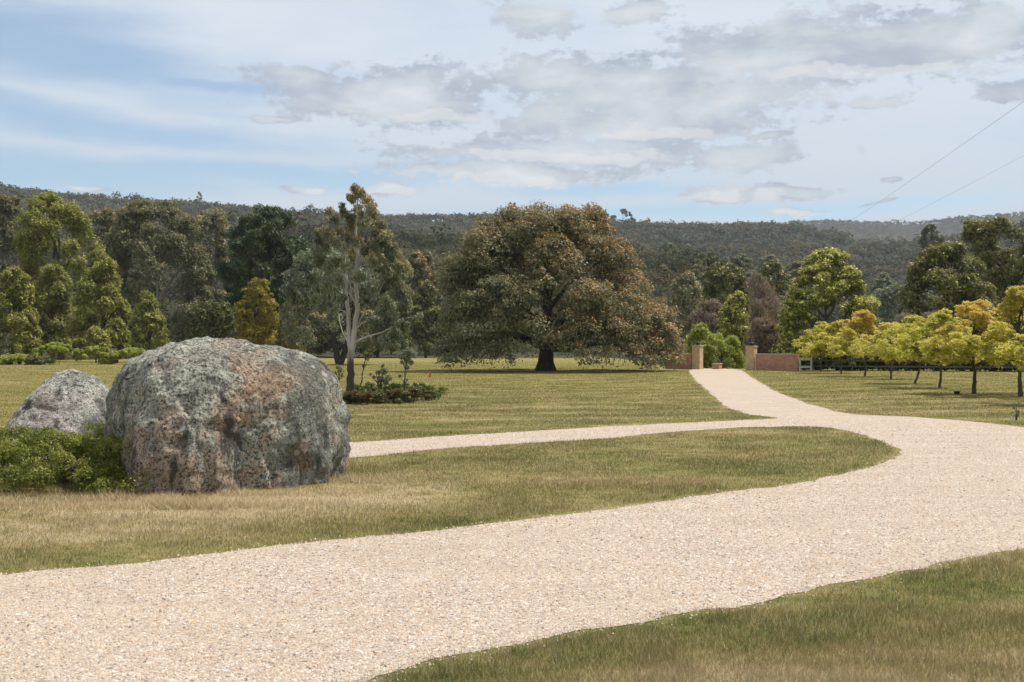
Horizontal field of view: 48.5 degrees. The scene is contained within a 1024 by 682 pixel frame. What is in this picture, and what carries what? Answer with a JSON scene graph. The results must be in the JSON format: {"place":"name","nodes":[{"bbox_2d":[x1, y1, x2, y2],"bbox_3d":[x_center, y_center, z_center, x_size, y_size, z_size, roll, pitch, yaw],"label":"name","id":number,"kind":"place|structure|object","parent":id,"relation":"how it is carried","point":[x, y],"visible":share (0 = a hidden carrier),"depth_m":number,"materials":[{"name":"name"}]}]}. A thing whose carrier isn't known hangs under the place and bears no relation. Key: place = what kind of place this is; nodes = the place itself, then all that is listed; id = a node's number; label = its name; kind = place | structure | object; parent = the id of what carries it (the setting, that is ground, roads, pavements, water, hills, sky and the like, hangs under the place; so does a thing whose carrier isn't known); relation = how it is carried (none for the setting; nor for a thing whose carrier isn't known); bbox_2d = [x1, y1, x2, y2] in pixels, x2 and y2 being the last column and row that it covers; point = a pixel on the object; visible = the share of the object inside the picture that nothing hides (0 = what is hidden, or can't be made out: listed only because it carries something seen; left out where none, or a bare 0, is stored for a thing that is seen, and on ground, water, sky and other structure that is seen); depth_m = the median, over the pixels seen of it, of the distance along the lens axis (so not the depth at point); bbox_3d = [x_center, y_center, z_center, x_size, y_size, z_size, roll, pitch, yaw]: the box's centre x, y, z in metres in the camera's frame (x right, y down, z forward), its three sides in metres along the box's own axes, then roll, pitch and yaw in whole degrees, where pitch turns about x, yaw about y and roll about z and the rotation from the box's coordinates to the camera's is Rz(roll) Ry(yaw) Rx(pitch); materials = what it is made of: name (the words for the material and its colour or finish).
{"place":"outdoors","nodes":[
{"label":"outdoors","id":0,"kind":"place"},
{"bbox_2d":[0,195,1023,681],"bbox_3d":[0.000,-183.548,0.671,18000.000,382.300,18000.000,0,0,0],"label":"ground","id":1,"kind":"structure","parent":0,"point":[388,357],"depth_m":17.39,"materials":[{"name":"plant"}]},
{"bbox_2d":[0,194,22,354],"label":"gum tree","id":2,"kind":"object","parent":1,"relation":"on","point":[8,229],"visible":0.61,"depth_m":188.92,"materials":[{"name":"green plant"}]},
{"bbox_2d":[2,353,29,364],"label":"edge shrub","id":3,"kind":"object","parent":1,"relation":"on","point":[19,358],"visible":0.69,"depth_m":110.61,"materials":[{"name":"green plant"}]},
{"bbox_2d":[0,266,42,355],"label":"acacia tree","id":4,"kind":"object","parent":1,"relation":"on","point":[29,340],"visible":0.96,"depth_m":127.57,"materials":[{"name":"green plant"}]},
{"bbox_2d":[23,354,50,364],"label":"edge shrub","id":5,"kind":"object","parent":1,"relation":"on","point":[36,359],"visible":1,"depth_m":109.56,"materials":[{"name":"green plant"}]},
{"bbox_2d":[26,264,75,360],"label":"acacia tree","id":6,"kind":"object","parent":1,"relation":"on","point":[57,295],"visible":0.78,"depth_m":134.42,"materials":[{"name":"green plant"}]},
{"bbox_2d":[5,369,108,435],"bbox_3d":[-9.567,1.404,24.384,2.830,1.606,2.647,0,0,0],"label":"boulder","id":7,"kind":"object","parent":1,"relation":"on","point":[68,400],"visible":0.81,"depth_m":23.69,"materials":[{"name":"grey stone"}]},
{"bbox_2d":[31,342,83,364],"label":"edge shrub","id":8,"kind":"object","parent":1,"relation":"on","point":[52,348],"visible":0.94,"depth_m":111.42,"materials":[{"name":"green plant"}]},
{"bbox_2d":[10,190,113,359],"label":"acacia tree","id":9,"kind":"object","parent":1,"relation":"on","point":[28,238],"visible":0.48,"depth_m":148.78,"materials":[{"name":"green plant"}]},
{"bbox_2d":[0,420,155,495],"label":"shrub","id":10,"kind":"object","parent":1,"relation":"on","point":[100,464],"visible":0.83,"depth_m":14.90,"materials":[{"name":"green plant"}]},
{"bbox_2d":[80,325,111,362],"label":"tree","id":11,"kind":"object","parent":1,"relation":"on","point":[96,333],"visible":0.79,"depth_m":121.58,"materials":[{"name":"plant"}]},
{"bbox_2d":[72,345,121,363],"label":"edge shrub","id":12,"kind":"object","parent":1,"relation":"on","point":[95,350],"visible":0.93,"depth_m":112.20,"materials":[{"name":"green plant"}]},
{"bbox_2d":[66,256,132,361],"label":"acacia tree","id":13,"kind":"object","parent":1,"relation":"on","point":[109,296],"visible":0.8,"depth_m":129.36,"materials":[{"name":"green plant"}]},
{"bbox_2d":[85,207,132,313],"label":"gum tree","id":14,"kind":"object","parent":1,"relation":"on","point":[105,219],"visible":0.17,"depth_m":213.67,"materials":[{"name":"green plant"}]},
{"bbox_2d":[99,347,145,363],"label":"edge shrub","id":15,"kind":"object","parent":1,"relation":"on","point":[132,352],"visible":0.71,"depth_m":112.16,"materials":[{"name":"green plant"}]},
{"bbox_2d":[129,289,168,349],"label":"acacia tree","id":16,"kind":"object","parent":1,"relation":"on","point":[154,317],"visible":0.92,"depth_m":125.58,"materials":[{"name":"green plant"}]},
{"bbox_2d":[104,197,217,347],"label":"gum tree","id":17,"kind":"object","parent":1,"relation":"on","point":[134,217],"visible":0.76,"depth_m":182.53,"materials":[{"name":"green plant"}]},
{"bbox_2d":[190,208,233,329],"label":"gum tree","id":18,"kind":"object","parent":1,"relation":"on","point":[215,219],"visible":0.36,"depth_m":188.88,"materials":[{"name":"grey plant"}]},
{"bbox_2d":[185,299,239,339],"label":"belt tree","id":19,"kind":"object","parent":1,"relation":"on","point":[220,322],"visible":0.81,"depth_m":151.41,"materials":[{"name":"green plant"}]},
{"bbox_2d":[104,336,350,495],"bbox_3d":[-4.103,1.069,16.240,3.501,2.285,4.036,0,0,0],"label":"boulder","id":20,"kind":"object","parent":1,"relation":"on","point":[202,415],"visible":0.94,"depth_m":14.96,"materials":[{"name":"stone"}]},
{"bbox_2d":[0,467,493,514],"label":"dry grass","id":21,"kind":"structure","parent":1,"relation":"on","point":[152,501],"depth_m":13.57,"materials":[{"name":"plant"}]},
{"bbox_2d":[231,277,279,344],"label":"tree","id":22,"kind":"object","parent":1,"relation":"on","point":[254,329],"visible":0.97,"depth_m":139.34,"materials":[{"name":"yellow plant"}]},
{"bbox_2d":[213,204,313,344],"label":"pine tree","id":23,"kind":"object","parent":1,"relation":"on","point":[258,234],"visible":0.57,"depth_m":158.05,"materials":[{"name":"green plant"}]},
{"bbox_2d":[274,301,307,351],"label":"tree","id":24,"kind":"object","parent":1,"relation":"on","point":[280,335],"visible":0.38,"depth_m":145.27,"materials":[{"name":"green plant"}]},
{"bbox_2d":[275,293,344,355],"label":"belt tree","id":25,"kind":"object","parent":1,"relation":"on","point":[320,348],"visible":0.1,"depth_m":198.47,"materials":[{"name":"green plant"}]},
{"bbox_2d":[277,246,398,364],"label":"gum tree","id":26,"kind":"object","parent":1,"relation":"on","point":[300,279],"visible":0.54,"depth_m":110.23,"materials":[{"name":"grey plant"}]},
{"bbox_2d":[344,390,370,403],"bbox_3d":[-5.098,1.822,36.715,1.173,0.502,0.602,0,0,11],"label":"bed plant","id":27,"kind":"object","parent":1,"relation":"on","point":[348,393],"visible":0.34,"depth_m":36.59,"materials":[{"name":"green plant"}]},
{"bbox_2d":[350,390,373,404],"bbox_3d":[-4.742,1.795,36.353,0.776,0.547,0.913,0,0,0],"label":"bed plant","id":28,"kind":"object","parent":1,"relation":"on","point":[366,397],"visible":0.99,"depth_m":36.12,"materials":[{"name":"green plant"}]},
{"bbox_2d":[308,182,423,391],"bbox_3d":[-5.657,-1.994,44.412,4.435,8.341,2.658,0,0,0],"label":"gum tree","id":29,"kind":"object","parent":1,"relation":"on","point":[387,272],"visible":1,"depth_m":44.20,"materials":[{"name":"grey plant"}]},
{"bbox_2d":[360,348,373,384],"bbox_3d":[-5.945,1.192,46.899,0.586,1.824,0.421,0,0,38],"label":"sapling","id":30,"kind":"object","parent":1,"relation":"on","point":[368,354],"visible":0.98,"depth_m":46.89,"materials":[{"name":"green plant"}]},
{"bbox_2d":[354,382,383,391],"bbox_3d":[-5.962,1.887,46.410,1.558,0.448,0.893,0,0,-38],"label":"bed plant","id":31,"kind":"object","parent":1,"relation":"on","point":[361,387],"visible":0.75,"depth_m":46.42,"materials":[{"name":"green plant"}]},
{"bbox_2d":[343,271,414,356],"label":"belt tree","id":32,"kind":"object","parent":1,"relation":"on","point":[404,315],"visible":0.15,"depth_m":197.48,"materials":[{"name":"green plant"}]},
{"bbox_2d":[369,364,392,390],"bbox_3d":[-4.349,1.404,38.016,0.780,1.321,0.460,0,0,15],"label":"sapling","id":33,"kind":"object","parent":1,"relation":"on","point":[386,379],"visible":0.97,"depth_m":37.95,"materials":[{"name":"green plant"}]},
{"bbox_2d":[370,383,402,392],"bbox_3d":[-4.807,1.842,43.875,1.398,0.519,0.817,0,0,-21],"label":"bed plant","id":34,"kind":"object","parent":1,"relation":"on","point":[391,386],"visible":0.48,"depth_m":43.85,"materials":[{"name":"green plant"}]},
{"bbox_2d":[372,389,405,403],"bbox_3d":[-4.041,1.808,37.120,1.129,0.537,1.008,0,0,0],"label":"bed plant","id":35,"kind":"object","parent":1,"relation":"on","point":[375,393],"visible":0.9,"depth_m":36.82,"materials":[{"name":"green plant"}]},
{"bbox_2d":[376,388,412,403],"bbox_3d":[-3.886,1.804,37.175,0.685,0.543,1.297,0,0,43],"label":"bed plant","id":36,"kind":"object","parent":1,"relation":"on","point":[394,393],"visible":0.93,"depth_m":37.21,"materials":[{"name":"green plant"}]},
{"bbox_2d":[397,348,417,389],"bbox_3d":[-4.027,1.172,43.926,0.840,1.830,0.502,0,0,0],"label":"sapling","id":37,"kind":"object","parent":1,"relation":"on","point":[407,358],"visible":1,"depth_m":43.85,"materials":[{"name":"green plant"}]},
{"bbox_2d":[403,388,420,401],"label":"bed plant","id":38,"kind":"object","parent":1,"relation":"on","point":[415,392],"visible":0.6,"depth_m":37.64,"materials":[{"name":"green plant"}]},
{"bbox_2d":[408,386,434,400],"bbox_3d":[-3.229,1.797,38.838,1.332,0.565,0.820,0,0,-13],"label":"bed plant","id":39,"kind":"object","parent":1,"relation":"on","point":[429,395],"visible":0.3,"depth_m":38.88,"materials":[{"name":"green plant"}]},
{"bbox_2d":[400,250,447,354],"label":"gum tree","id":40,"kind":"object","parent":1,"relation":"on","point":[420,265],"visible":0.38,"depth_m":213.57,"materials":[{"name":"green plant"}]},
{"bbox_2d":[415,383,441,399],"bbox_3d":[-3.034,1.773,39.663,1.214,0.623,1.049,0,0,0],"label":"bed plant","id":41,"kind":"object","parent":1,"relation":"on","point":[436,393],"visible":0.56,"depth_m":39.44,"materials":[{"name":"green plant"}]},
{"bbox_2d":[408,279,449,357],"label":"belt tree","id":42,"kind":"object","parent":1,"relation":"on","point":[423,302],"visible":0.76,"depth_m":189.06,"materials":[{"name":"green plant"}]},
{"bbox_2d":[451,317,510,356],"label":"belt tree","id":43,"kind":"object","parent":1,"relation":"on","point":[477,349],"visible":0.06,"depth_m":190.24,"materials":[{"name":"green plant"}]},
{"bbox_2d":[0,368,1023,681],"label":"gravel drive","id":44,"kind":"structure","parent":1,"relation":"on","point":[740,390],"depth_m":9.84,"materials":[{"name":"gravel"}]},
{"bbox_2d":[0,181,1023,348],"bbox_3d":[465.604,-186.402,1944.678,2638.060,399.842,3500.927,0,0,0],"label":"hill forest","id":45,"kind":"object","parent":1,"relation":"on","point":[866,254],"visible":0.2,"depth_m":1085.48,"materials":[{"name":"green plant"}]},
{"bbox_2d":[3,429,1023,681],"bbox_3d":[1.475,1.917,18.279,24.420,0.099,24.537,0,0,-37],"label":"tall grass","id":46,"kind":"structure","parent":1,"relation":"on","point":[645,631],"depth_m":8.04,"materials":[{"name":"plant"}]},
{"bbox_2d":[426,199,689,371],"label":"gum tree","id":47,"kind":"object","parent":1,"relation":"on","point":[469,276],"visible":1,"depth_m":80.51,"materials":[{"name":"green plant"}]},
{"bbox_2d":[610,208,636,228],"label":"gum tree","id":48,"kind":"object","parent":1,"relation":"on","point":[624,211],"visible":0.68,"depth_m":1447.84,"materials":[{"name":"green plant"}]},
{"bbox_2d":[652,264,671,293],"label":"forest tree","id":49,"kind":"object","parent":1,"relation":"on","point":[663,270],"visible":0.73,"depth_m":346.21,"materials":[{"name":"green plant"}]},
{"bbox_2d":[664,243,679,257],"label":"forest tree","id":50,"kind":"object","parent":1,"relation":"on","point":[669,247],"visible":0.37,"depth_m":431.94,"materials":[{"name":"green plant"}]},
{"bbox_2d":[665,353,691,368],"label":"brick wall","id":51,"kind":"structure","parent":1,"relation":"on","point":[688,363],"depth_m":90.53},
{"bbox_2d":[668,270,703,352],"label":"gum tree","id":52,"kind":"object","parent":1,"relation":"on","point":[687,286],"visible":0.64,"depth_m":149.45,"materials":[{"name":"green plant"}]},
{"bbox_2d":[680,244,698,270],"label":"forest tree","id":53,"kind":"object","parent":1,"relation":"on","point":[690,247],"visible":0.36,"depth_m":411.55,"materials":[{"name":"green plant"}]},
{"bbox_2d":[691,340,703,368],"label":"brick pillar","id":54,"kind":"structure","parent":1,"relation":"on","point":[697,355],"depth_m":89.75,"materials":[{"name":"stone"}]},
{"bbox_2d":[689,268,707,289],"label":"forest tree","id":55,"kind":"object","parent":1,"relation":"on","point":[698,275],"visible":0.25,"depth_m":320.09,"materials":[{"name":"green plant"}]},
{"bbox_2d":[691,264,708,273],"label":"forest tree","id":56,"kind":"object","parent":1,"relation":"on","point":[700,268],"visible":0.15,"depth_m":330.01,"materials":[{"name":"green plant"}]},
{"bbox_2d":[685,322,716,368],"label":"shrub","id":57,"kind":"object","parent":1,"relation":"on","point":[699,332],"visible":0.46,"depth_m":103.69,"materials":[{"name":"green plant"}]},
{"bbox_2d":[689,298,728,345],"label":"bare tree","id":58,"kind":"object","parent":1,"relation":"on","point":[707,312],"visible":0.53,"depth_m":129.46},
{"bbox_2d":[702,251,720,267],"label":"forest tree","id":59,"kind":"object","parent":1,"relation":"on","point":[711,257],"visible":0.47,"depth_m":371.23,"materials":[{"name":"green plant"}]},
{"bbox_2d":[700,332,745,368],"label":"hedge bush","id":60,"kind":"object","parent":1,"relation":"on","point":[728,345],"visible":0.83,"depth_m":95.54,"materials":[{"name":"green plant"}]},
{"bbox_2d":[701,262,751,360],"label":"gum tree","id":61,"kind":"object","parent":1,"relation":"on","point":[733,283],"visible":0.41,"depth_m":169.26,"materials":[{"name":"green plant"}]},
{"bbox_2d":[716,290,750,368],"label":"laurel tree","id":62,"kind":"object","parent":1,"relation":"on","point":[731,313],"visible":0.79,"depth_m":117.50,"materials":[{"name":"green plant"}]},
{"bbox_2d":[726,257,747,280],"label":"forest tree","id":63,"kind":"object","parent":1,"relation":"on","point":[738,261],"visible":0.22,"depth_m":358.21,"materials":[{"name":"green plant"}]},
{"bbox_2d":[729,253,752,270],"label":"forest tree","id":64,"kind":"object","parent":1,"relation":"on","point":[746,262],"visible":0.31,"depth_m":368.24,"materials":[{"name":"green plant"}]},
{"bbox_2d":[745,340,757,369],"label":"brick pillar","id":65,"kind":"structure","parent":1,"relation":"on","point":[751,350],"depth_m":86.74,"materials":[{"name":"stone"}]},
{"bbox_2d":[741,316,779,362],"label":"bare tree","id":66,"kind":"object","parent":1,"relation":"on","point":[762,336],"visible":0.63,"depth_m":111.31,"materials":[{"name":"plant"}]},
{"bbox_2d":[743,271,781,348],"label":"bare tree","id":67,"kind":"object","parent":1,"relation":"on","point":[761,300],"visible":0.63,"depth_m":134.46,"materials":[{"name":"brown plant"}]},
{"bbox_2d":[756,254,784,273],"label":"forest tree","id":68,"kind":"object","parent":1,"relation":"on","point":[772,258],"visible":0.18,"depth_m":396.28,"materials":[{"name":"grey plant"}]},
{"bbox_2d":[756,261,789,340],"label":"gum tree","id":69,"kind":"object","parent":1,"relation":"on","point":[766,267],"visible":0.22,"depth_m":164.28,"materials":[{"name":"green plant"}]},
{"bbox_2d":[755,354,798,370],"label":"brick wall","id":70,"kind":"structure","parent":1,"relation":"on","point":[785,362],"depth_m":85.30,"materials":[{"name":"brick"}]},
{"bbox_2d":[786,260,814,286],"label":"forest tree","id":71,"kind":"object","parent":1,"relation":"on","point":[797,265],"visible":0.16,"depth_m":323.18,"materials":[{"name":"green plant"}]},
{"bbox_2d":[799,358,811,370],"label":"field gate","id":72,"kind":"structure","parent":1,"relation":"on","point":[800,366],"depth_m":83.82,"materials":[{"name":"white paint"}]},
{"bbox_2d":[799,353,837,369],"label":"boundary shrub","id":73,"kind":"object","parent":1,"relation":"on","point":[805,362],"visible":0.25,"depth_m":86.01,"materials":[{"name":"green plant"}]},
{"bbox_2d":[791,321,846,370],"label":"fruit tree","id":74,"kind":"object","parent":1,"relation":"on","point":[818,329],"visible":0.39,"depth_m":82.21,"materials":[{"name":"yellow plant"}]},
{"bbox_2d":[768,247,880,355],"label":"lilly pilly tree","id":75,"kind":"object","parent":1,"relation":"on","point":[801,299],"visible":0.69,"depth_m":106.89,"materials":[{"name":"green plant"}]},
{"bbox_2d":[803,319,868,372],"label":"fruit tree","id":76,"kind":"object","parent":1,"relation":"on","point":[818,347],"visible":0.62,"depth_m":76.56,"materials":[{"name":"yellow plant"}]},
{"bbox_2d":[812,351,860,370],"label":"boundary shrub","id":77,"kind":"object","parent":1,"relation":"on","point":[848,363],"visible":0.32,"depth_m":84.69,"materials":[{"name":"green plant"}]},
{"bbox_2d":[842,288,868,311],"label":"forest tree","id":78,"kind":"object","parent":1,"relation":"on","point":[848,299],"visible":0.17,"depth_m":288.05,"materials":[{"name":"green plant"}]},
{"bbox_2d":[834,354,881,370],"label":"boundary shrub","id":79,"kind":"object","parent":1,"relation":"on","point":[860,362],"visible":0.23,"depth_m":84.71,"materials":[{"name":"green plant"}]},
{"bbox_2d":[828,309,898,376],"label":"fruit tree","id":80,"kind":"object","parent":1,"relation":"on","point":[858,317],"visible":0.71,"depth_m":68.67,"materials":[{"name":"yellow plant"}]},
{"bbox_2d":[848,321,911,378],"bbox_3d":[21.137,0.555,63.703,4.378,3.305,4.243,0,0,37],"label":"fruit tree","id":81,"kind":"object","parent":1,"relation":"on","point":[865,346],"visible":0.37,"depth_m":63.55,"materials":[{"name":"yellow plant"}]},
{"bbox_2d":[869,272,896,291],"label":"forest tree","id":82,"kind":"object","parent":1,"relation":"on","point":[882,279],"visible":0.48,"depth_m":327.70,"materials":[{"name":"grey plant"}]},
{"bbox_2d":[858,339,908,370],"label":"boundary shrub","id":83,"kind":"object","parent":1,"relation":"on","point":[868,363],"visible":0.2,"depth_m":84.75,"materials":[{"name":"green plant"}]},
{"bbox_2d":[870,288,899,315],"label":"forest tree","id":84,"kind":"object","parent":1,"relation":"on","point":[876,294],"visible":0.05,"depth_m":235.44,"materials":[{"name":"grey plant"}]},
{"bbox_2d":[876,283,903,338],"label":"gum tree","id":85,"kind":"object","parent":1,"relation":"on","point":[887,307],"visible":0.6,"depth_m":189.35,"materials":[{"name":"green plant"}]},
{"bbox_2d":[874,315,929,383],"bbox_3d":[19.913,0.430,56.107,3.896,3.503,3.514,0,0,35],"label":"fruit tree","id":86,"kind":"object","parent":1,"relation":"on","point":[916,321],"visible":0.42,"depth_m":56.15,"materials":[{"name":"yellow plant"}]},
{"bbox_2d":[884,358,932,370],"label":"boundary shrub","id":87,"kind":"object","parent":1,"relation":"on","point":[912,364],"visible":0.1,"depth_m":84.05,"materials":[{"name":"green plant"}]},
{"bbox_2d":[812,357,1017,371],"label":"rail fence","id":88,"kind":"object","parent":1,"relation":"on","point":[852,366],"visible":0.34,"depth_m":81.60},
{"bbox_2d":[892,311,942,340],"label":"bare tree","id":89,"kind":"object","parent":1,"relation":"on","point":[899,318],"visible":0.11,"depth_m":91.95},
{"bbox_2d":[919,290,939,309],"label":"forest tree","id":90,"kind":"object","parent":1,"relation":"on","point":[929,294],"visible":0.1,"depth_m":254.31,"materials":[{"name":"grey plant"}]},
{"bbox_2d":[918,223,944,250],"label":"gum tree","id":91,"kind":"object","parent":1,"relation":"on","point":[933,235],"visible":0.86,"depth_m":519.58,"materials":[{"name":"green plant"}]},
{"bbox_2d":[910,362,958,370],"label":"boundary shrub","id":92,"kind":"object","parent":1,"relation":"on","point":[917,369],"visible":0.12,"depth_m":84.31,"materials":[{"name":"green plant"}]},
{"bbox_2d":[889,308,983,387],"bbox_3d":[18.951,0.319,50.250,4.488,3.648,3.866,0,0,0],"label":"fruit tree","id":93,"kind":"object","parent":1,"relation":"on","point":[909,348],"visible":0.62,"depth_m":50.12,"materials":[{"name":"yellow plant"}]},
{"bbox_2d":[894,240,998,369],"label":"dark round tree","id":94,"kind":"object","parent":1,"relation":"on","point":[926,271],"visible":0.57,"depth_m":99.05,"materials":[{"name":"green plant"}]},
{"bbox_2d":[935,347,982,370],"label":"boundary shrub","id":95,"kind":"object","parent":1,"relation":"on","point":[956,364],"visible":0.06,"depth_m":82.81,"materials":[{"name":"green plant"}]},
{"bbox_2d":[920,299,1023,393],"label":"fruit tree","id":96,"kind":"object","parent":1,"relation":"on","point":[938,345],"visible":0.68,"depth_m":44.21,"materials":[{"name":"yellow plant"}]},
{"bbox_2d":[940,284,1023,395],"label":"fruit tree","id":97,"kind":"object","parent":1,"relation":"on","point":[1015,294],"visible":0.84,"depth_m":42.05,"materials":[{"name":"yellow plant"}]},
{"bbox_2d":[961,341,1008,370],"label":"boundary shrub","id":98,"kind":"object","parent":1,"relation":"on","point":[991,369],"visible":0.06,"depth_m":82.45,"materials":[{"name":"green plant"}]},
{"bbox_2d":[959,213,1023,342],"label":"gum tree","id":99,"kind":"object","parent":1,"relation":"on","point":[1008,269],"visible":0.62,"depth_m":117.41,"materials":[{"name":"green plant"}]},
{"bbox_2d":[990,362,1023,371],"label":"boundary shrub","id":100,"kind":"object","parent":1,"relation":"on","point":[1008,364],"visible":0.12,"depth_m":81.33,"materials":[{"name":"green plant"}]},
{"bbox_2d":[994,333,1023,370],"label":"fruit tree","id":101,"kind":"object","parent":1,"relation":"on","point":[1014,348],"visible":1,"depth_m":36.27,"materials":[{"name":"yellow plant"}]},
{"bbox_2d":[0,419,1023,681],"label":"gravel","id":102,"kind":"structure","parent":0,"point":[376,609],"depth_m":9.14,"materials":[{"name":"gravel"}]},
{"bbox_2d":[0,0,1023,223],"label":"sky","id":103,"kind":"structure","parent":0,"point":[721,111],"materials":[{"name":"blue"}]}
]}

